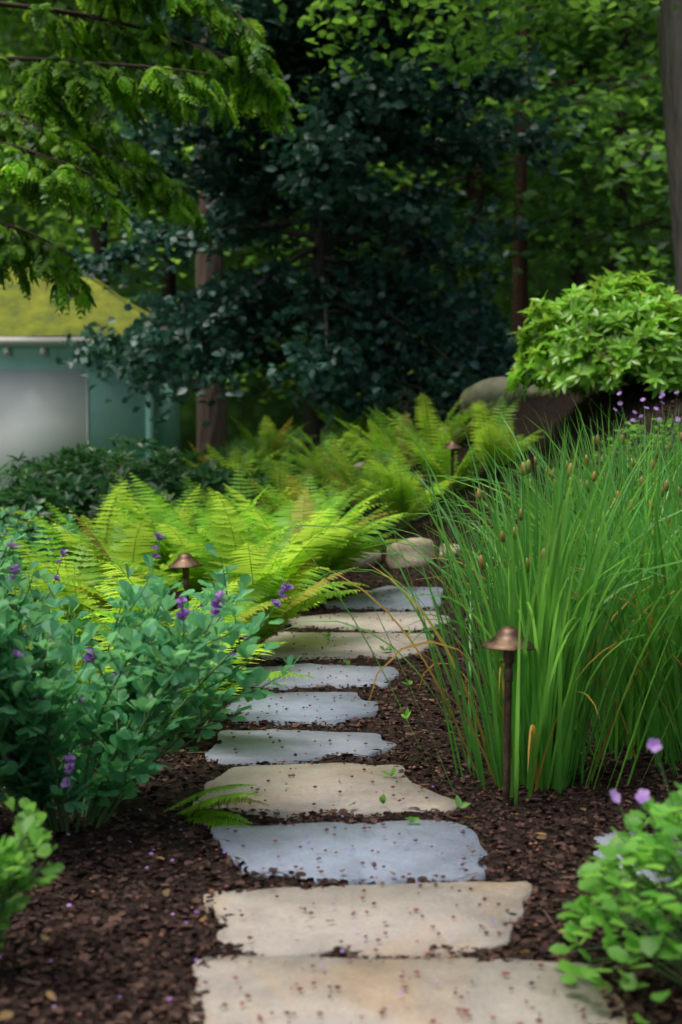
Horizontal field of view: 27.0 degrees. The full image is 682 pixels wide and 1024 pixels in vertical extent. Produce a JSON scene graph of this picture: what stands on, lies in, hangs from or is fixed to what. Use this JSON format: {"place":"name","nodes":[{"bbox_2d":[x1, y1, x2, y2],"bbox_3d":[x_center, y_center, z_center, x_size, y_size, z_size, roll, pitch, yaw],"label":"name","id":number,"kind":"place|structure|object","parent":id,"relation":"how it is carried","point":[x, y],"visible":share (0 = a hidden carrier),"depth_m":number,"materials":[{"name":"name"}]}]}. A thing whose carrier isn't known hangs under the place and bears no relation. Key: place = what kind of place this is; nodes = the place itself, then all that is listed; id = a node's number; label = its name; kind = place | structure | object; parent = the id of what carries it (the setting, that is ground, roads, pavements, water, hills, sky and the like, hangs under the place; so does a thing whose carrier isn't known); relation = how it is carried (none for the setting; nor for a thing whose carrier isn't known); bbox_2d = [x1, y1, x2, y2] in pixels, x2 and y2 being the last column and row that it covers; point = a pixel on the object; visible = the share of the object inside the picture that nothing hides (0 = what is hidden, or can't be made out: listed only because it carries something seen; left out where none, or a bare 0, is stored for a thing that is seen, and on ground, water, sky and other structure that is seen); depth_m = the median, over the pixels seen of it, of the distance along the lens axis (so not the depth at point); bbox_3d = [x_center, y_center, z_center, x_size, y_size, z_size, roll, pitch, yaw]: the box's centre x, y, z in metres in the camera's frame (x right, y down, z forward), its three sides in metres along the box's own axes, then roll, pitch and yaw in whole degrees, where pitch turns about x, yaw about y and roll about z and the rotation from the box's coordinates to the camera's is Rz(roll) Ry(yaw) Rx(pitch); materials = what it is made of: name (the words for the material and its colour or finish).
{"place":"outdoors","nodes":[
{"label":"outdoors","id":0,"kind":"place"},
{"bbox_2d":[0,380,681,1023],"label":"ground","id":1,"kind":"structure","parent":0,"point":[562,407],"depth_m":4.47,"materials":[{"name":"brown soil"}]},
{"bbox_2d":[0,793,63,950],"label":"plant","id":2,"kind":"object","parent":1,"relation":"on","point":[14,875],"visible":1,"depth_m":2.95,"materials":[{"name":"green plant"}]},
{"bbox_2d":[0,533,68,642],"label":"shrub","id":3,"kind":"object","parent":1,"relation":"on","point":[36,595],"visible":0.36,"depth_m":5.39,"materials":[{"name":"green plant"}]},
{"bbox_2d":[0,505,83,610],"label":"shrub","id":4,"kind":"object","parent":1,"relation":"on","point":[20,529],"visible":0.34,"depth_m":7.75,"materials":[{"name":"green plant"}]},
{"bbox_2d":[0,473,99,563],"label":"shrub","id":5,"kind":"object","parent":1,"relation":"on","point":[21,494],"visible":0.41,"depth_m":10.40,"materials":[{"name":"green plant"}]},
{"bbox_2d":[9,573,146,683],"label":"fern","id":6,"kind":"object","parent":1,"relation":"on","point":[106,668],"visible":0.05,"depth_m":5.82,"materials":[{"name":"green plant"}]},
{"bbox_2d":[2,516,179,647],"bbox_3d":[-1.373,0.381,7.075,0.886,0.698,1.321,0,3,8],"label":"fern","id":7,"kind":"object","parent":1,"relation":"on","point":[89,579],"visible":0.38,"depth_m":7.22,"materials":[{"name":"green plant"}]},
{"bbox_2d":[0,443,185,542],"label":"rhododendron","id":8,"kind":"object","parent":1,"relation":"on","point":[71,478],"visible":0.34,"depth_m":10.90,"materials":[{"name":"green plant"}]},
{"bbox_2d":[0,229,197,485],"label":"shed","id":9,"kind":"structure","parent":1,"relation":"on","point":[48,403],"depth_m":17.93,"materials":[{"name":"paint"}]},
{"bbox_2d":[0,477,200,566],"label":"fern","id":10,"kind":"object","parent":1,"relation":"on","point":[105,535],"visible":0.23,"depth_m":9.29,"materials":[{"name":"green plant"}]},
{"bbox_2d":[20,433,209,518],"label":"rhododendron","id":11,"kind":"object","parent":1,"relation":"on","point":[122,454],"visible":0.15,"depth_m":12.08,"materials":[{"name":"green plant"}]},
{"bbox_2d":[21,504,252,593],"bbox_3d":[-1.101,0.306,7.871,1.223,0.683,0.959,-3,4,-44],"label":"fern","id":12,"kind":"object","parent":1,"relation":"on","point":[129,550],"visible":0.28,"depth_m":7.73,"materials":[{"name":"green plant"}]},
{"bbox_2d":[2,506,294,653],"bbox_3d":[-0.927,0.383,6.240,1.456,0.817,1.322,0,3,0],"label":"fern","id":13,"kind":"object","parent":1,"relation":"on","point":[107,562],"visible":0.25,"depth_m":6.24,"materials":[{"name":"green plant"}]},
{"bbox_2d":[0,532,300,833],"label":"shrub","id":14,"kind":"object","parent":1,"relation":"on","point":[45,725],"visible":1,"depth_m":3.93,"materials":[{"name":"green plant"}]},
{"bbox_2d":[0,0,305,286],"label":"tree","id":15,"kind":"object","parent":1,"relation":"on","point":[96,243],"visible":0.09,"depth_m":30.17,"materials":[{"name":"green plant"}]},
{"bbox_2d":[7,2,305,302],"bbox_3d":[-4.044,-16.369,34.656,10.504,30.842,10.668,-2,4,-33],"label":"tree","id":16,"kind":"object","parent":1,"relation":"on","point":[169,288],"visible":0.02,"depth_m":35.47,"materials":[{"name":"green plant"}]},
{"bbox_2d":[22,586,313,740],"bbox_3d":[-0.655,0.549,5.294,1.121,0.609,1.021,0,3,0],"label":"fern","id":17,"kind":"object","parent":1,"relation":"on","point":[226,620],"visible":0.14,"depth_m":5.15,"materials":[{"name":"green plant"}]},
{"bbox_2d":[98,472,245,542],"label":"fern","id":18,"kind":"object","parent":1,"relation":"on","point":[187,519],"visible":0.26,"depth_m":9.54,"materials":[{"name":"green plant"}]},
{"bbox_2d":[80,449,272,542],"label":"rhododendron","id":19,"kind":"object","parent":1,"relation":"on","point":[171,475],"visible":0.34,"depth_m":10.69,"materials":[{"name":"green plant"}]},
{"bbox_2d":[168,553,202,601],"bbox_3d":[-0.732,0.498,6.770,0.165,0.610,0.165,-2,4,0],"label":"path light","id":20,"kind":"object","parent":1,"relation":"on","point":[185,562],"visible":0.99,"depth_m":6.72,"materials":[{"name":"brown metal"}]},
{"bbox_2d":[6,425,369,505],"bbox_3d":[-3.341,-0.578,18.190,7.382,1.163,11.751,0,3,0],"label":"fern","id":21,"kind":"object","parent":1,"relation":"on","point":[231,447],"visible":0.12,"depth_m":18.39,"materials":[{"name":"green plant"}]},
{"bbox_2d":[194,34,227,453],"bbox_3d":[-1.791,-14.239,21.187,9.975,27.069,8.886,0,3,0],"label":"tree trunk","id":22,"kind":"object","parent":1,"relation":"on","point":[215,431],"visible":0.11,"depth_m":21.73,"materials":[{"name":"brown plant"}]},
{"bbox_2d":[164,784,270,827],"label":"fern","id":23,"kind":"object","parent":1,"relation":"on","point":[217,801],"visible":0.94,"depth_m":4.14,"materials":[{"name":"green plant"}]},
{"bbox_2d":[99,473,342,598],"bbox_3d":[-0.820,0.194,8.191,1.674,0.828,1.202,3,4,44],"label":"fern","id":24,"kind":"object","parent":1,"relation":"on","point":[173,544],"visible":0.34,"depth_m":8.12,"materials":[{"name":"green plant"}]},
{"bbox_2d":[82,491,372,651],"bbox_3d":[-0.361,0.301,7.133,1.192,0.848,1.431,2,4,39],"label":"fern","id":25,"kind":"object","parent":1,"relation":"on","point":[243,559],"visible":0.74,"depth_m":6.97,"materials":[{"name":"green plant"}]},
{"bbox_2d":[178,466,286,519],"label":"fern","id":26,"kind":"object","parent":1,"relation":"on","point":[265,478],"visible":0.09,"depth_m":11.37,"materials":[{"name":"green plant"}]},
{"bbox_2d":[172,441,299,483],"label":"fern","id":27,"kind":"object","parent":1,"relation":"on","point":[245,469],"visible":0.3,"depth_m":12.15,"materials":[{"name":"green plant"}]},
{"bbox_2d":[182,464,339,542],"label":"fern","id":28,"kind":"object","parent":1,"relation":"on","point":[209,497],"visible":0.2,"depth_m":9.89,"materials":[{"name":"green plant"}]},
{"bbox_2d":[232,415,317,468],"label":"fern","id":29,"kind":"object","parent":1,"relation":"on","point":[270,444],"visible":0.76,"depth_m":14.78,"materials":[{"name":"green plant"}]},
{"bbox_2d":[218,449,345,506],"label":"fern","id":30,"kind":"object","parent":1,"relation":"on","point":[280,470],"visible":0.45,"depth_m":11.61,"materials":[{"name":"green plant"}]},
{"bbox_2d":[138,6,457,427],"bbox_3d":[0.056,-16.188,31.533,10.445,29.016,10.722,-1,3,-14],"label":"tree","id":31,"kind":"object","parent":1,"relation":"on","point":[322,423],"visible":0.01,"depth_m":32.55,"materials":[{"name":"brown plant"}]},
{"bbox_2d":[205,729,396,765],"bbox_3d":[-0.138,0.866,5.149,0.681,0.054,0.527,0,3,0],"label":"stone","id":32,"kind":"object","parent":1,"relation":"on","point":[253,746],"visible":0.73,"depth_m":5.12,"materials":[{"name":"grey stone"}]},
{"bbox_2d":[226,692,377,726],"bbox_3d":[-0.160,0.823,5.858,0.628,0.054,0.623,0,3,0],"label":"stone","id":33,"kind":"object","parent":1,"relation":"on","point":[294,703],"visible":0.58,"depth_m":5.80,"materials":[{"name":"grey stone"}]},
{"bbox_2d":[206,483,414,591],"bbox_3d":[-0.184,0.191,8.530,1.312,0.754,1.328,0,3,0],"label":"fern","id":34,"kind":"object","parent":1,"relation":"on","point":[265,525],"visible":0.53,"depth_m":8.49,"materials":[{"name":"green plant"}]},
{"bbox_2d":[229,473,396,539],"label":"fern","id":35,"kind":"object","parent":1,"relation":"on","point":[330,493],"visible":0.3,"depth_m":9.66,"materials":[{"name":"green plant"}]},
{"bbox_2d":[240,663,398,689],"bbox_3d":[-0.147,0.774,6.554,0.830,0.062,0.580,0,3,0],"label":"stone","id":36,"kind":"object","parent":1,"relation":"on","point":[364,674],"visible":0.45,"depth_m":6.51,"materials":[{"name":"grey stone"}]},
{"bbox_2d":[54,0,594,462],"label":"holly tree","id":37,"kind":"object","parent":1,"relation":"on","point":[346,352],"visible":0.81,"depth_m":15.11,"materials":[{"name":"green plant"}]},
{"bbox_2d":[193,763,457,818],"bbox_3d":[-0.048,0.900,4.536,0.811,0.060,0.613,0,3,0],"label":"stone","id":38,"kind":"object","parent":1,"relation":"on","point":[301,794],"visible":0.76,"depth_m":4.49,"materials":[{"name":"beige stone"}]},
{"bbox_2d":[263,424,396,489],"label":"fern","id":39,"kind":"object","parent":1,"relation":"on","point":[319,461],"visible":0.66,"depth_m":12.99,"materials":[{"name":"green plant"}]},
{"bbox_2d":[240,631,433,660],"bbox_3d":[-0.001,0.707,7.306,0.948,0.093,0.696,1,3,10],"label":"stone","id":40,"kind":"object","parent":1,"relation":"on","point":[356,644],"visible":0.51,"depth_m":7.30,"materials":[{"name":"beige stone"}]},
{"bbox_2d":[0,103,675,423],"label":"tree","id":41,"kind":"object","parent":1,"relation":"on","point":[250,257],"visible":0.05,"depth_m":25.88,"materials":[{"name":"green plant"}]},
{"bbox_2d":[0,0,676,456],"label":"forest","id":42,"kind":"object","parent":1,"relation":"on","point":[282,412],"depth_m":41.39,"materials":[{"name":"green plant"}]},
{"bbox_2d":[0,429,681,1023],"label":"path debris","id":43,"kind":"object","parent":1,"relation":"on","point":[202,919],"visible":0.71,"depth_m":3.63,"materials":[{"name":"brown plant"}]},
{"bbox_2d":[210,820,488,885],"bbox_3d":[0.024,0.939,3.847,0.744,0.054,0.552,0,3,-6],"label":"stone","id":44,"kind":"object","parent":1,"relation":"on","point":[261,848],"visible":0.69,"depth_m":3.84,"materials":[{"name":"grey stone"}]},
{"bbox_2d":[300,435,415,511],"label":"fern","id":45,"kind":"object","parent":1,"relation":"on","point":[347,475],"visible":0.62,"depth_m":11.81,"materials":[{"name":"green plant"}]},
{"bbox_2d":[336,546,380,568],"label":"path rock","id":46,"kind":"object","parent":1,"relation":"on","point":[372,562],"visible":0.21,"depth_m":9.61,"materials":[{"name":"grey stone"}]},
{"bbox_2d":[313,406,405,460],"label":"fern","id":47,"kind":"object","parent":1,"relation":"on","point":[364,426],"visible":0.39,"depth_m":14.92,"materials":[{"name":"green plant"}]},
{"bbox_2d":[354,461,371,469],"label":"rock","id":48,"kind":"object","parent":1,"relation":"on","point":[358,464],"visible":0.19,"depth_m":13.91,"materials":[{"name":"grey stone"}]},
{"bbox_2d":[203,881,531,958],"bbox_3d":[0.069,0.967,3.319,0.811,0.061,0.486,0,3,0],"label":"stone","id":49,"kind":"object","parent":1,"relation":"on","point":[276,930],"visible":0.69,"depth_m":3.30,"materials":[{"name":"beige stone"}]},
{"bbox_2d":[287,611,449,632],"bbox_3d":[0.152,0.627,7.961,0.915,0.103,0.530,0,3,0],"label":"stone","id":50,"kind":"object","parent":1,"relation":"on","point":[363,620],"visible":0.53,"depth_m":7.95,"materials":[{"name":"beige stone"}]},
{"bbox_2d":[322,586,442,611],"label":"stone","id":51,"kind":"object","parent":1,"relation":"on","point":[395,594],"visible":0.7,"depth_m":8.54,"materials":[{"name":"grey stone"}]},
{"bbox_2d":[313,432,455,530],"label":"fern","id":52,"kind":"object","parent":1,"relation":"on","point":[398,492],"visible":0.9,"depth_m":10.71,"materials":[{"name":"green plant"}]},
{"bbox_2d":[332,406,447,478],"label":"fern","id":53,"kind":"object","parent":1,"relation":"on","point":[376,434],"visible":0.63,"depth_m":12.68,"materials":[{"name":"green plant"}]},
{"bbox_2d":[189,955,626,1023],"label":"stone","id":54,"kind":"object","parent":1,"relation":"on","point":[267,983],"visible":0.81,"depth_m":2.86,"materials":[{"name":"beige stone"}]},
{"bbox_2d":[386,538,435,567],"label":"path rock","id":55,"kind":"object","parent":1,"relation":"on","point":[411,551],"visible":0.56,"depth_m":9.54,"materials":[{"name":"beige stone"}]},
{"bbox_2d":[385,392,495,452],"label":"fern","id":56,"kind":"object","parent":1,"relation":"on","point":[424,421],"visible":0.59,"depth_m":12.67,"materials":[{"name":"green plant"}]},
{"bbox_2d":[373,411,521,499],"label":"fern","id":57,"kind":"object","parent":1,"relation":"on","point":[435,460],"visible":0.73,"depth_m":11.25,"materials":[{"name":"green plant"}]},
{"bbox_2d":[439,544,460,557],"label":"path rock","id":58,"kind":"object","parent":1,"relation":"on","point":[453,549],"visible":0.26,"depth_m":9.56,"materials":[{"name":"beige stone"}]},
{"bbox_2d":[242,0,658,429],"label":"tree","id":59,"kind":"object","parent":1,"relation":"on","point":[546,51],"visible":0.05,"depth_m":25.84,"materials":[{"name":"green plant"}]},
{"bbox_2d":[442,441,462,510],"bbox_3d":[0.852,-0.244,10.913,0.165,0.610,0.165,1,3,0],"label":"path light","id":60,"kind":"object","parent":1,"relation":"on","point":[452,446],"visible":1,"depth_m":10.89,"materials":[{"name":"brown metal"}]},
{"bbox_2d":[255,414,681,804],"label":"ornamental grass","id":61,"kind":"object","parent":1,"relation":"on","point":[548,705],"depth_m":4.49,"materials":[{"name":"green plant"}]},
{"bbox_2d":[278,0,661,377],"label":"tree","id":62,"kind":"object","parent":1,"relation":"on","point":[520,291],"visible":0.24,"depth_m":22.54,"materials":[{"name":"green plant"}]},
{"bbox_2d":[273,0,681,317],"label":"tree","id":63,"kind":"object","parent":1,"relation":"on","point":[667,14],"visible":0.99,"depth_m":12.48,"materials":[{"name":"green plant"}]},
{"bbox_2d":[295,0,673,373],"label":"tree","id":64,"kind":"object","parent":1,"relation":"on","point":[472,192],"visible":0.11,"depth_m":30.07,"materials":[{"name":"green plant"}]},
{"bbox_2d":[460,377,526,417],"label":"boulder","id":65,"kind":"object","parent":1,"relation":"on","point":[490,390],"visible":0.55,"depth_m":13.31,"materials":[{"name":"grey stone"}]},
{"bbox_2d":[468,395,544,476],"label":"fern","id":66,"kind":"object","parent":1,"relation":"on","point":[492,430],"visible":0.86,"depth_m":11.06,"materials":[{"name":"green plant"}]},
{"bbox_2d":[482,626,535,803],"bbox_3d":[0.508,0.651,4.334,0.165,0.610,0.165,1,3,0],"label":"path light","id":67,"kind":"object","parent":1,"relation":"on","point":[504,639],"visible":0.95,"depth_m":4.32,"materials":[{"name":"brown metal"}]},
{"bbox_2d":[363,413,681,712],"bbox_3d":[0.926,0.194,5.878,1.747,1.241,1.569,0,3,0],"label":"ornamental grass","id":68,"kind":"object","parent":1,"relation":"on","point":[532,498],"depth_m":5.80,"materials":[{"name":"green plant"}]},
{"bbox_2d":[378,432,674,639],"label":"ornamental grass","id":69,"kind":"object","parent":1,"relation":"on","point":[546,469],"depth_m":6.60,"materials":[{"name":"green plant"}]},
{"bbox_2d":[373,405,681,775],"bbox_3d":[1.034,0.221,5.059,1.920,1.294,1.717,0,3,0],"label":"ornamental grass","id":70,"kind":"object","parent":1,"relation":"on","point":[630,702],"depth_m":4.96,"materials":[{"name":"green plant"}]},
{"bbox_2d":[526,384,555,397],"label":"rock","id":71,"kind":"object","parent":1,"relation":"on","point":[531,392],"visible":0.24,"depth_m":12.90,"materials":[{"name":"grey stone"}]},
{"bbox_2d":[425,0,658,325],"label":"tree","id":72,"kind":"object","parent":1,"relation":"on","point":[578,276],"visible":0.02,"depth_m":33.56,"materials":[{"name":"green plant"}]},
{"bbox_2d":[408,393,681,678],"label":"ornamental grass","id":73,"kind":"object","parent":1,"relation":"on","point":[668,460],"depth_m":6.12,"materials":[{"name":"green plant"}]},
{"bbox_2d":[428,0,676,325],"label":"tree","id":74,"kind":"object","parent":1,"relation":"on","point":[615,217],"visible":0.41,"depth_m":23.62,"materials":[{"name":"green plant"}]},
{"bbox_2d":[454,394,681,555],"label":"ornamental grass","id":75,"kind":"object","parent":1,"relation":"on","point":[593,457],"depth_m":6.65,"materials":[{"name":"green plant"}]},
{"bbox_2d":[470,0,675,352],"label":"tree","id":76,"kind":"object","parent":1,"relation":"on","point":[658,153],"visible":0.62,"depth_m":19.33,"materials":[{"name":"green plant"}]},
{"bbox_2d":[504,267,681,402],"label":"shrub","id":77,"kind":"object","parent":1,"relation":"on","point":[606,345],"visible":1,"depth_m":9.81,"materials":[{"name":"green plant"}]},
{"bbox_2d":[549,738,681,1023],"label":"geranium","id":78,"kind":"object","parent":1,"relation":"on","point":[656,851],"visible":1,"depth_m":2.88,"materials":[{"name":"green plant"}]},
{"bbox_2d":[591,390,681,477],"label":"flowering plant","id":79,"kind":"object","parent":1,"relation":"on","point":[634,427],"visible":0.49,"depth_m":8.59,"materials":[{"name":"green plant"}]},
{"bbox_2d":[593,831,681,883],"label":"rock","id":80,"kind":"object","parent":1,"relation":"on","point":[603,839],"visible":0.18,"depth_m":3.83,"materials":[{"name":"grey stone"}]},
{"bbox_3d":[-3.765,-4.850,10.489,0.432,10.998,0.568,0,3,0],"label":"cedar trunk","id":81,"kind":"object","parent":1,"relation":"on","visible":0},
{"bbox_2d":[0,221,95,319],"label":"cedar bough","id":82,"kind":"object","parent":81,"relation":"attached to","point":[21,250],"visible":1,"depth_m":10.26,"materials":[{"name":"green plant"}]},
{"bbox_2d":[0,142,132,246],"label":"cedar bough","id":83,"kind":"object","parent":81,"relation":"attached to","point":[35,178],"visible":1,"depth_m":9.69,"materials":[{"name":"green plant"}]},
{"bbox_2d":[0,110,164,176],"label":"cedar bough","id":84,"kind":"object","parent":81,"relation":"attached to","point":[110,142],"visible":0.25,"depth_m":11.21,"materials":[{"name":"green plant"}]},
{"bbox_2d":[72,0,122,29],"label":"cedar bough","id":85,"kind":"object","parent":81,"relation":"attached to","point":[88,8],"visible":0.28,"depth_m":12.40,"materials":[{"name":"green plant"}]},
{"bbox_2d":[0,113,210,249],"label":"cedar bough","id":86,"kind":"object","parent":81,"relation":"attached to","point":[156,186],"visible":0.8,"depth_m":10.92,"materials":[{"name":"green plant"}]},
{"bbox_2d":[0,53,239,150],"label":"cedar bough","id":87,"kind":"object","parent":81,"relation":"attached to","point":[84,86],"visible":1,"depth_m":9.92,"materials":[{"name":"green plant"}]},
{"bbox_2d":[0,1,299,136],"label":"cedar bough","id":88,"kind":"object","parent":81,"relation":"attached to","point":[270,99],"visible":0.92,"depth_m":10.83,"materials":[{"name":"green plant"}]},
{"bbox_2d":[84,0,282,89],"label":"cedar bough","id":89,"kind":"object","parent":81,"relation":"attached to","point":[242,36],"visible":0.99,"depth_m":10.49,"materials":[{"name":"green plant"}]}
]}

